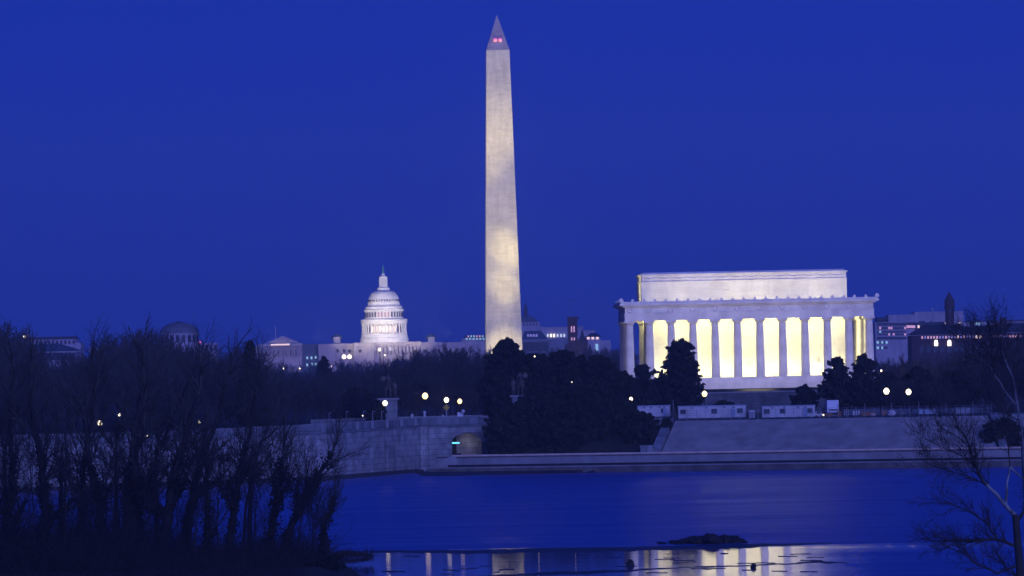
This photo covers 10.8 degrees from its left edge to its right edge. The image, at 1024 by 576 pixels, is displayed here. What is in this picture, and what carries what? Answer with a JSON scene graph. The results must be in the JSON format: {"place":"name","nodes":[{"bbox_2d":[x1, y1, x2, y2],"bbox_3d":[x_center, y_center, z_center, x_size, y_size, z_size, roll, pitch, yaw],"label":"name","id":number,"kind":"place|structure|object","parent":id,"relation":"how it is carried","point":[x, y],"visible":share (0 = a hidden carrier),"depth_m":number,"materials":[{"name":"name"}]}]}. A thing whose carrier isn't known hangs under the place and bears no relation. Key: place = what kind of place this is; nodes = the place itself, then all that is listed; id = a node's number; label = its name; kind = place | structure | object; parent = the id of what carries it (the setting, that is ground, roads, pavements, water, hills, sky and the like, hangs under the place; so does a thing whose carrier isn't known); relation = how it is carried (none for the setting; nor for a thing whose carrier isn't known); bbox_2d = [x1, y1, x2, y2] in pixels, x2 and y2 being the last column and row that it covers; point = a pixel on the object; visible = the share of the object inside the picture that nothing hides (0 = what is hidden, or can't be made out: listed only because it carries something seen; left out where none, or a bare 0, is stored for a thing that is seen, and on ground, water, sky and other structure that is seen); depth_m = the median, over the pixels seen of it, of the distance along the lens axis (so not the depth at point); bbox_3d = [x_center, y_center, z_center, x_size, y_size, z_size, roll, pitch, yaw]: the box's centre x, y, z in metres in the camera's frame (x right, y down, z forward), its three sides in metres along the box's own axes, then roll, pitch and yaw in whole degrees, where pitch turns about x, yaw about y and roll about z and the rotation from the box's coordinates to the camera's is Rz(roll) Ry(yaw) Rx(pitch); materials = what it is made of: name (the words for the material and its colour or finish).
{"place":"outdoors","nodes":[
{"label":"outdoors","id":0,"kind":"place"},
{"bbox_2d":[0,469,594,492],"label":"mud bank","id":1,"kind":"structure","parent":0,"point":[417,471],"depth_m":1027.09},
{"bbox_2d":[0,467,1023,575],"bbox_3d":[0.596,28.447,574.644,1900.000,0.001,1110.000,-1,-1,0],"label":"river","id":2,"kind":"structure","parent":0,"point":[857,518],"depth_m":704.22,"materials":[{"name":"blue liquid"}]},
{"bbox_2d":[357,542,831,553],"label":"mud bar","id":3,"kind":"object","parent":2,"relation":"on","point":[622,549],"visible":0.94,"depth_m":594.18,"materials":[{"name":"soil"}]},
{"bbox_2d":[486,561,831,575],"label":"mud bar","id":4,"kind":"object","parent":2,"relation":"on","point":[571,573],"visible":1,"depth_m":528.75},
{"bbox_2d":[656,533,747,544],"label":"rock islet","id":5,"kind":"object","parent":2,"relation":"in","point":[708,538],"visible":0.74,"depth_m":604.93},
{"bbox_2d":[0,363,1023,575],"bbox_3d":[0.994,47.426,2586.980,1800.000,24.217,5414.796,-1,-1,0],"label":"ground","id":6,"kind":"structure","parent":0,"point":[615,445],"depth_m":1049.01,"materials":[{"name":"green plant"}]},
{"bbox_2d":[0,386,27,534],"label":"bare tree","id":7,"kind":"object","parent":6,"relation":"on","point":[4,424],"visible":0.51,"depth_m":561.64,"materials":[{"name":"brown plant"}]},
{"bbox_2d":[0,353,38,431],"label":"bare tree","id":8,"kind":"object","parent":6,"relation":"on","point":[6,368],"visible":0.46,"depth_m":1110.41,"materials":[{"name":"brown plant"}]},
{"bbox_2d":[0,410,40,549],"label":"bare sapling","id":9,"kind":"object","parent":6,"relation":"on","point":[3,501],"visible":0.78,"depth_m":546.28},
{"bbox_2d":[0,327,47,373],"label":"bare tree","id":10,"kind":"object","parent":6,"relation":"on","point":[27,351],"visible":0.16,"depth_m":1282.22,"materials":[{"name":"brown plant"}]},
{"bbox_2d":[1,355,49,429],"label":"bare tree","id":11,"kind":"object","parent":6,"relation":"on","point":[42,386],"visible":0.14,"depth_m":1150.27,"materials":[{"name":"grey plant"}]},
{"bbox_2d":[0,317,53,554],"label":"ivy clad tree","id":12,"kind":"object","parent":6,"relation":"on","point":[10,445],"visible":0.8,"depth_m":547.47,"materials":[{"name":"green plant"}]},
{"bbox_2d":[3,324,59,384],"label":"bare tree","id":13,"kind":"object","parent":6,"relation":"on","point":[25,335],"visible":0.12,"depth_m":1390.73,"materials":[{"name":"grey plant"}]},
{"bbox_2d":[0,373,71,564],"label":"bare sapling","id":14,"kind":"object","parent":6,"relation":"on","point":[32,465],"visible":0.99,"depth_m":537.35,"materials":[{"name":"plant"}]},
{"bbox_2d":[6,334,83,357],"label":"office building","id":15,"kind":"structure","parent":6,"relation":"on","point":[72,341],"depth_m":3301.98,"materials":[{"name":"stone"}]},
{"bbox_2d":[1,324,92,556],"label":"ivy clad tree","id":16,"kind":"object","parent":6,"relation":"on","point":[29,370],"visible":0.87,"depth_m":543.88,"materials":[{"name":"green plant"}]},
{"bbox_2d":[24,343,82,368],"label":"hip roofed building","id":17,"kind":"structure","parent":6,"relation":"on","point":[61,347],"depth_m":2501.28,"materials":[{"name":"stone"}]},
{"bbox_2d":[12,381,110,564],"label":"bare sapling","id":18,"kind":"object","parent":6,"relation":"on","point":[62,468],"visible":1,"depth_m":539.46,"materials":[{"name":"plant"}]},
{"bbox_2d":[36,312,123,542],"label":"ivy clad tree","id":19,"kind":"object","parent":6,"relation":"on","point":[77,471],"visible":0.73,"depth_m":550.66,"materials":[{"name":"green plant"}]},
{"bbox_2d":[44,322,125,549],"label":"ivy clad tree","id":20,"kind":"object","parent":6,"relation":"on","point":[86,432],"visible":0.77,"depth_m":548.57,"materials":[{"name":"grey plant"}]},
{"bbox_2d":[69,409,138,547],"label":"bare sapling","id":21,"kind":"object","parent":6,"relation":"on","point":[109,475],"visible":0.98,"depth_m":539.56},
{"bbox_2d":[79,335,137,421],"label":"bare tree","id":22,"kind":"object","parent":6,"relation":"on","point":[111,350],"visible":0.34,"depth_m":1215.86,"materials":[{"name":"grey plant"}]},
{"bbox_2d":[96,397,131,536],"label":"bare tree","id":23,"kind":"object","parent":6,"relation":"on","point":[115,435],"visible":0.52,"depth_m":562.79,"materials":[{"name":"grey plant"}]},
{"bbox_2d":[93,329,142,420],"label":"bare tree","id":24,"kind":"object","parent":6,"relation":"on","point":[130,344],"visible":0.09,"depth_m":1303.82,"materials":[{"name":"grey plant"}]},
{"bbox_2d":[102,312,174,554],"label":"ivy clad tree","id":25,"kind":"object","parent":6,"relation":"on","point":[142,397],"visible":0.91,"depth_m":545.01,"materials":[{"name":"grey plant"}]},
{"bbox_2d":[97,396,186,560],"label":"bare sapling","id":26,"kind":"object","parent":6,"relation":"on","point":[151,468],"visible":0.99,"depth_m":541.06,"materials":[{"name":"plant"}]},
{"bbox_2d":[115,353,186,423],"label":"bare tree","id":27,"kind":"object","parent":6,"relation":"on","point":[152,389],"visible":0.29,"depth_m":1128.52,"materials":[{"name":"grey plant"}]},
{"bbox_2d":[128,337,198,423],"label":"bare tree","id":28,"kind":"object","parent":6,"relation":"on","point":[166,352],"visible":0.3,"depth_m":1147.14,"materials":[{"name":"grey plant"}]},
{"bbox_2d":[116,320,227,546],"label":"ivy clad tree","id":29,"kind":"object","parent":6,"relation":"on","point":[164,437],"visible":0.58,"depth_m":550.86,"materials":[{"name":"green plant"}]},
{"bbox_2d":[0,525,347,573],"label":"ground ivy","id":30,"kind":"object","parent":6,"relation":"on","point":[334,564],"visible":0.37,"depth_m":533.83,"materials":[{"name":"green plant"}]},
{"bbox_2d":[145,443,209,551],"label":"bare sapling","id":31,"kind":"object","parent":6,"relation":"on","point":[182,513],"visible":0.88,"depth_m":547.64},
{"bbox_2d":[138,326,231,556],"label":"ivy clad tree","id":32,"kind":"object","parent":6,"relation":"on","point":[176,476],"visible":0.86,"depth_m":545.73,"materials":[{"name":"grey plant"}]},
{"bbox_2d":[159,321,218,359],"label":"domed museum","id":33,"kind":"structure","parent":6,"relation":"on","point":[179,328],"depth_m":2903.35,"materials":[{"name":"stone"}]},
{"bbox_2d":[0,460,380,575],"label":"undergrowth","id":34,"kind":"object","parent":6,"relation":"on","point":[157,559],"visible":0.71,"depth_m":536.42,"materials":[{"name":"plant"}]},
{"bbox_2d":[166,410,224,558],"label":"bare sapling","id":35,"kind":"object","parent":6,"relation":"on","point":[192,457],"visible":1,"depth_m":541.93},
{"bbox_2d":[154,326,260,553],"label":"ivy clad tree","id":36,"kind":"object","parent":6,"relation":"on","point":[222,399],"visible":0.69,"depth_m":551.24,"materials":[{"name":"green plant"}]},
{"bbox_2d":[191,456,242,555],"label":"ivy clad tree","id":37,"kind":"object","parent":6,"relation":"on","point":[208,532],"visible":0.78,"depth_m":547.67,"materials":[{"name":"grey plant"}]},
{"bbox_2d":[181,395,284,556],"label":"bare sapling","id":38,"kind":"object","parent":6,"relation":"on","point":[225,467],"visible":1,"depth_m":542.55,"materials":[{"name":"plant"}]},
{"bbox_2d":[0,416,487,487],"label":"bridge","id":39,"kind":"structure","parent":6,"relation":"on","point":[422,443],"depth_m":1048.77,"materials":[{"name":"stone"}]},
{"bbox_2d":[377,398,399,419],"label":"pedestal","id":40,"kind":"object","parent":39,"relation":"on","point":[392,408],"visible":0.55,"depth_m":1088.57,"materials":[{"name":"stone"}]},
{"bbox_2d":[0,320,490,407],"bbox_3d":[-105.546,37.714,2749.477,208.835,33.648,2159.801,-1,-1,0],"label":"woodland","id":41,"kind":"object","parent":6,"relation":"on","point":[401,360],"visible":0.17,"depth_m":1919.90,"materials":[{"name":"grey plant"}]},
{"bbox_2d":[199,330,294,561],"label":"ivy clad tree","id":42,"kind":"object","parent":6,"relation":"on","point":[243,451],"visible":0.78,"depth_m":549.41,"materials":[{"name":"grey plant"}]},
{"bbox_2d":[233,452,268,551],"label":"bare tree","id":43,"kind":"object","parent":6,"relation":"on","point":[251,505],"visible":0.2,"depth_m":566.46,"materials":[{"name":"brown plant"}]},
{"bbox_2d":[207,402,297,551],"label":"bare sapling","id":44,"kind":"object","parent":6,"relation":"on","point":[256,504],"visible":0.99,"depth_m":542.71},
{"bbox_2d":[233,340,272,426],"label":"evergreen tree","id":45,"kind":"object","parent":6,"relation":"on","point":[251,348],"visible":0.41,"depth_m":1098.79,"materials":[{"name":"green plant"}]},
{"bbox_2d":[209,326,313,556],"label":"ivy clad tree","id":46,"kind":"object","parent":6,"relation":"on","point":[267,424],"visible":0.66,"depth_m":555.43,"materials":[{"name":"grey plant"}]},
{"bbox_2d":[240,386,305,553],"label":"ivy clad tree","id":47,"kind":"object","parent":6,"relation":"on","point":[275,489],"visible":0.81,"depth_m":549.90,"materials":[{"name":"grey plant"}]},
{"bbox_2d":[269,414,350,558],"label":"bare sapling","id":48,"kind":"object","parent":6,"relation":"on","point":[299,497],"visible":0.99,"depth_m":545.19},
{"bbox_2d":[285,440,341,558],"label":"bare sapling","id":49,"kind":"object","parent":6,"relation":"on","point":[312,497],"visible":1,"depth_m":545.77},
{"bbox_2d":[274,387,375,555],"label":"ivy clad tree","id":50,"kind":"object","parent":6,"relation":"on","point":[330,453],"visible":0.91,"depth_m":548.58,"materials":[{"name":"grey plant"}]},
{"bbox_2d":[315,462,347,560],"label":"ivy clad tree","id":51,"kind":"object","parent":6,"relation":"on","point":[331,492],"visible":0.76,"depth_m":555.46,"materials":[{"name":"green plant"}]},
{"bbox_2d":[326,387,375,418],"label":"tree","id":52,"kind":"object","parent":6,"relation":"on","point":[348,406],"visible":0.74,"depth_m":1122.28,"materials":[{"name":"green plant"}]},
{"bbox_2d":[256,265,484,372],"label":"domed capitol","id":53,"kind":"structure","parent":6,"relation":"on","point":[384,325],"depth_m":4705.70,"materials":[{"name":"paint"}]},
{"bbox_2d":[365,399,386,420],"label":"evergreen bush","id":54,"kind":"object","parent":6,"relation":"on","point":[377,406],"visible":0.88,"depth_m":1084.63,"materials":[{"name":"green plant"}]},
{"bbox_2d":[373,369,416,416],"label":"bare tree","id":55,"kind":"object","parent":6,"relation":"on","point":[403,397],"visible":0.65,"depth_m":1105.32,"materials":[{"name":"brown plant"}]},
{"bbox_2d":[415,366,453,415],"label":"bare tree","id":56,"kind":"object","parent":6,"relation":"on","point":[425,382],"visible":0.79,"depth_m":1152.02,"materials":[{"name":"brown plant"}]},
{"bbox_2d":[423,357,456,415],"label":"bare tree","id":57,"kind":"object","parent":6,"relation":"on","point":[440,370],"visible":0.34,"depth_m":1205.80,"materials":[{"name":"brown plant"}]},
{"bbox_2d":[423,380,460,414],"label":"bare tree","id":58,"kind":"object","parent":6,"relation":"on","point":[445,392],"visible":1,"depth_m":1110.63,"materials":[{"name":"brown plant"}]},
{"bbox_2d":[415,348,477,407],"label":"bare tree","id":59,"kind":"object","parent":6,"relation":"on","point":[461,365],"visible":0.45,"depth_m":1209.78,"materials":[{"name":"brown plant"}]},
{"bbox_2d":[442,365,473,414],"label":"bare tree","id":60,"kind":"object","parent":6,"relation":"on","point":[463,385],"visible":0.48,"depth_m":1168.32,"materials":[{"name":"brown plant"}]},
{"bbox_2d":[450,382,483,414],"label":"bare tree","id":61,"kind":"object","parent":6,"relation":"on","point":[472,404],"visible":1,"depth_m":1113.05,"materials":[{"name":"brown plant"}]},
{"bbox_2d":[477,370,523,418],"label":"evergreen bush","id":62,"kind":"object","parent":6,"relation":"on","point":[497,390],"visible":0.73,"depth_m":1115.92,"materials":[{"name":"green plant"}]},
{"bbox_2d":[480,337,524,414],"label":"evergreen tree","id":63,"kind":"object","parent":6,"relation":"on","point":[506,355],"visible":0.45,"depth_m":1148.22,"materials":[{"name":"green plant"}]},
{"bbox_2d":[485,16,522,357],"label":"obelisk","id":64,"kind":"object","parent":6,"relation":"on","point":[502,305],"visible":0.98,"depth_m":2494.03,"materials":[{"name":"stone"}]},
{"bbox_2d":[481,405,527,453],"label":"evergreen bush","id":65,"kind":"object","parent":6,"relation":"on","point":[499,429],"visible":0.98,"depth_m":1049.54,"materials":[{"name":"green plant"}]},
{"bbox_2d":[497,391,552,450],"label":"evergreen bush","id":66,"kind":"object","parent":6,"relation":"on","point":[527,404],"visible":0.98,"depth_m":1049.57,"materials":[{"name":"green plant"}]},
{"bbox_2d":[509,352,559,395],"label":"evergreen tree","id":67,"kind":"object","parent":6,"relation":"on","point":[537,369],"visible":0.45,"depth_m":1122.62,"materials":[{"name":"green plant"}]},
{"bbox_2d":[522,331,567,354],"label":"museum","id":68,"kind":"structure","parent":6,"relation":"on","point":[532,340],"depth_m":3403.49,"materials":[{"name":"grey stone"}]},
{"bbox_2d":[540,349,589,391],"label":"evergreen tree","id":69,"kind":"object","parent":6,"relation":"on","point":[569,365],"visible":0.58,"depth_m":1124.18,"materials":[{"name":"green plant"}]},
{"bbox_2d":[541,326,595,339],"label":"pink block","id":70,"kind":"structure","parent":6,"relation":"on","point":[554,332],"depth_m":4599.94,"materials":[{"name":"white"}]},
{"bbox_2d":[532,379,619,452],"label":"evergreen bush","id":71,"kind":"object","parent":6,"relation":"on","point":[568,427],"visible":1,"depth_m":1046.78,"materials":[{"name":"green plant"}]},
{"bbox_2d":[565,317,591,356],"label":"castle tower","id":72,"kind":"structure","parent":6,"relation":"on","point":[580,343],"depth_m":3000.00,"materials":[{"name":"red stone"}]},
{"bbox_2d":[586,333,610,356],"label":"pavilion","id":73,"kind":"structure","parent":6,"relation":"on","point":[595,341],"depth_m":3299.90,"materials":[{"name":"stone"}]},
{"bbox_2d":[580,354,626,395],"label":"evergreen tree","id":74,"kind":"object","parent":6,"relation":"on","point":[600,370],"visible":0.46,"depth_m":1122.82,"materials":[{"name":"green plant"}]},
{"bbox_2d":[591,389,638,442],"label":"evergreen bush","id":75,"kind":"object","parent":6,"relation":"on","point":[618,406],"visible":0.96,"depth_m":1049.57,"materials":[{"name":"green plant"}]},
{"bbox_2d":[608,370,647,413],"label":"evergreen tree","id":76,"kind":"object","parent":6,"relation":"on","point":[633,387],"visible":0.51,"depth_m":1123.61,"materials":[{"name":"green plant"}]},
{"bbox_2d":[616,411,660,444],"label":"evergreen bush","id":77,"kind":"object","parent":6,"relation":"on","point":[635,427],"visible":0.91,"depth_m":1045.50,"materials":[{"name":"green plant"}]},
{"bbox_2d":[633,364,664,404],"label":"magnolia tree","id":78,"kind":"object","parent":6,"relation":"on","point":[643,373],"visible":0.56,"depth_m":1148.58,"materials":[{"name":"green plant"}]},
{"bbox_2d":[637,405,670,417],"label":"site trailer","id":79,"kind":"object","parent":6,"relation":"on","point":[659,411],"visible":0.59,"depth_m":1087.75,"materials":[{"name":"metal"}]},
{"bbox_2d":[656,338,706,415],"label":"magnolia tree","id":80,"kind":"object","parent":6,"relation":"on","point":[680,362],"visible":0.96,"depth_m":1148.03,"materials":[{"name":"green plant"}]},
{"bbox_2d":[677,405,745,418],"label":"site trailer","id":81,"kind":"object","parent":6,"relation":"on","point":[726,411],"visible":0.8,"depth_m":1079.74,"materials":[{"name":"metal"}]},
{"bbox_2d":[426,446,1021,472],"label":"quay wall","id":82,"kind":"structure","parent":6,"relation":"on","point":[885,458],"depth_m":1018.72,"materials":[{"name":"stone"}]},
{"bbox_2d":[524,345,961,378],"bbox_3d":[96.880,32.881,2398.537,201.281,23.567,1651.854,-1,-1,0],"label":"woodland","id":83,"kind":"object","parent":6,"relation":"on","point":[614,357],"visible":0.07,"depth_m":2014.28,"materials":[{"name":"brown plant"}]},
{"bbox_2d":[670,387,871,413],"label":"terrace","id":84,"kind":"structure","parent":6,"relation":"on","point":[755,399],"depth_m":1186.76,"materials":[{"name":"stone"}]},
{"bbox_2d":[613,269,878,388],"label":"temple","id":85,"kind":"structure","parent":84,"relation":"on","point":[766,329],"depth_m":1239.00,"materials":[{"name":"stone"}]},
{"bbox_2d":[760,405,815,417],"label":"site trailer","id":86,"kind":"object","parent":6,"relation":"on","point":[789,411],"visible":0.71,"depth_m":1077.73,"materials":[{"name":"metal"}]},
{"bbox_2d":[789,383,819,409],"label":"evergreen bush","id":87,"kind":"object","parent":6,"relation":"on","point":[806,395],"visible":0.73,"depth_m":1148.52,"materials":[{"name":"green plant"}]},
{"bbox_2d":[640,413,1006,451],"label":"river stairs","id":88,"kind":"structure","parent":6,"relation":"on","point":[795,434],"depth_m":1033.06,"materials":[{"name":"stone"}]},
{"bbox_2d":[816,356,851,412],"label":"magnolia tree","id":89,"kind":"object","parent":6,"relation":"on","point":[836,380],"visible":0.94,"depth_m":1143.67,"materials":[{"name":"green plant"}]},
{"bbox_2d":[679,402,991,419],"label":"fence","id":90,"kind":"object","parent":6,"relation":"on","point":[793,417],"visible":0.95,"depth_m":1041.66,"materials":[{"name":"grey metal"}]},
{"bbox_2d":[847,352,885,408],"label":"magnolia tree","id":91,"kind":"object","parent":6,"relation":"on","point":[863,383],"visible":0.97,"depth_m":1143.67,"materials":[{"name":"green plant"}]},
{"bbox_2d":[869,371,907,409],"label":"evergreen tree","id":92,"kind":"object","parent":6,"relation":"on","point":[888,378],"visible":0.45,"depth_m":1157.60,"materials":[{"name":"green plant"}]},
{"bbox_2d":[844,407,989,415],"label":"hoarding","id":93,"kind":"object","parent":6,"relation":"on","point":[913,410],"visible":0.54,"depth_m":1083.73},
{"bbox_2d":[892,366,942,410],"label":"evergreen tree","id":94,"kind":"object","parent":6,"relation":"on","point":[907,376],"visible":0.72,"depth_m":1157.20,"materials":[{"name":"green plant"}]},
{"bbox_2d":[873,308,963,366],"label":"modern block","id":95,"kind":"structure","parent":6,"relation":"on","point":[890,334],"depth_m":3599.91,"materials":[{"name":"concrete"}]},
{"bbox_2d":[892,392,1023,575],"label":"bare tree","id":96,"kind":"object","parent":6,"relation":"on","point":[1017,546],"visible":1,"depth_m":431.60,"materials":[{"name":"brown plant"}]},
{"bbox_2d":[934,370,981,407],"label":"evergreen tree","id":97,"kind":"object","parent":6,"relation":"on","point":[946,375],"visible":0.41,"depth_m":1157.07,"materials":[{"name":"green plant"}]},
{"bbox_2d":[907,292,1023,368],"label":"turreted building","id":98,"kind":"structure","parent":6,"relation":"on","point":[929,342],"depth_m":2349.87,"materials":[{"name":"stone"}]},
{"bbox_2d":[937,292,1023,494],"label":"sycamore tree","id":99,"kind":"object","parent":6,"relation":"on","point":[1000,345],"visible":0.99,"depth_m":499.78,"materials":[{"name":"brown plant"}]},
{"bbox_2d":[965,361,1008,406],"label":"bare tree","id":100,"kind":"object","parent":6,"relation":"on","point":[985,385],"visible":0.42,"depth_m":1136.44,"materials":[{"name":"brown plant"}]},
{"bbox_2d":[978,417,1020,446],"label":"evergreen bush","id":101,"kind":"object","parent":6,"relation":"on","point":[991,430],"visible":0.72,"depth_m":1015.77,"materials":[{"name":"green plant"}]},
{"bbox_2d":[980,358,1023,409],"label":"bare tree","id":102,"kind":"object","parent":6,"relation":"on","point":[1003,380],"visible":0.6,"depth_m":1118.02,"materials":[{"name":"brown plant"}]},
{"bbox_2d":[0,0,1023,362],"label":"sky","id":103,"kind":"structure","parent":0,"point":[244,164],"materials":[{"name":"blue"}]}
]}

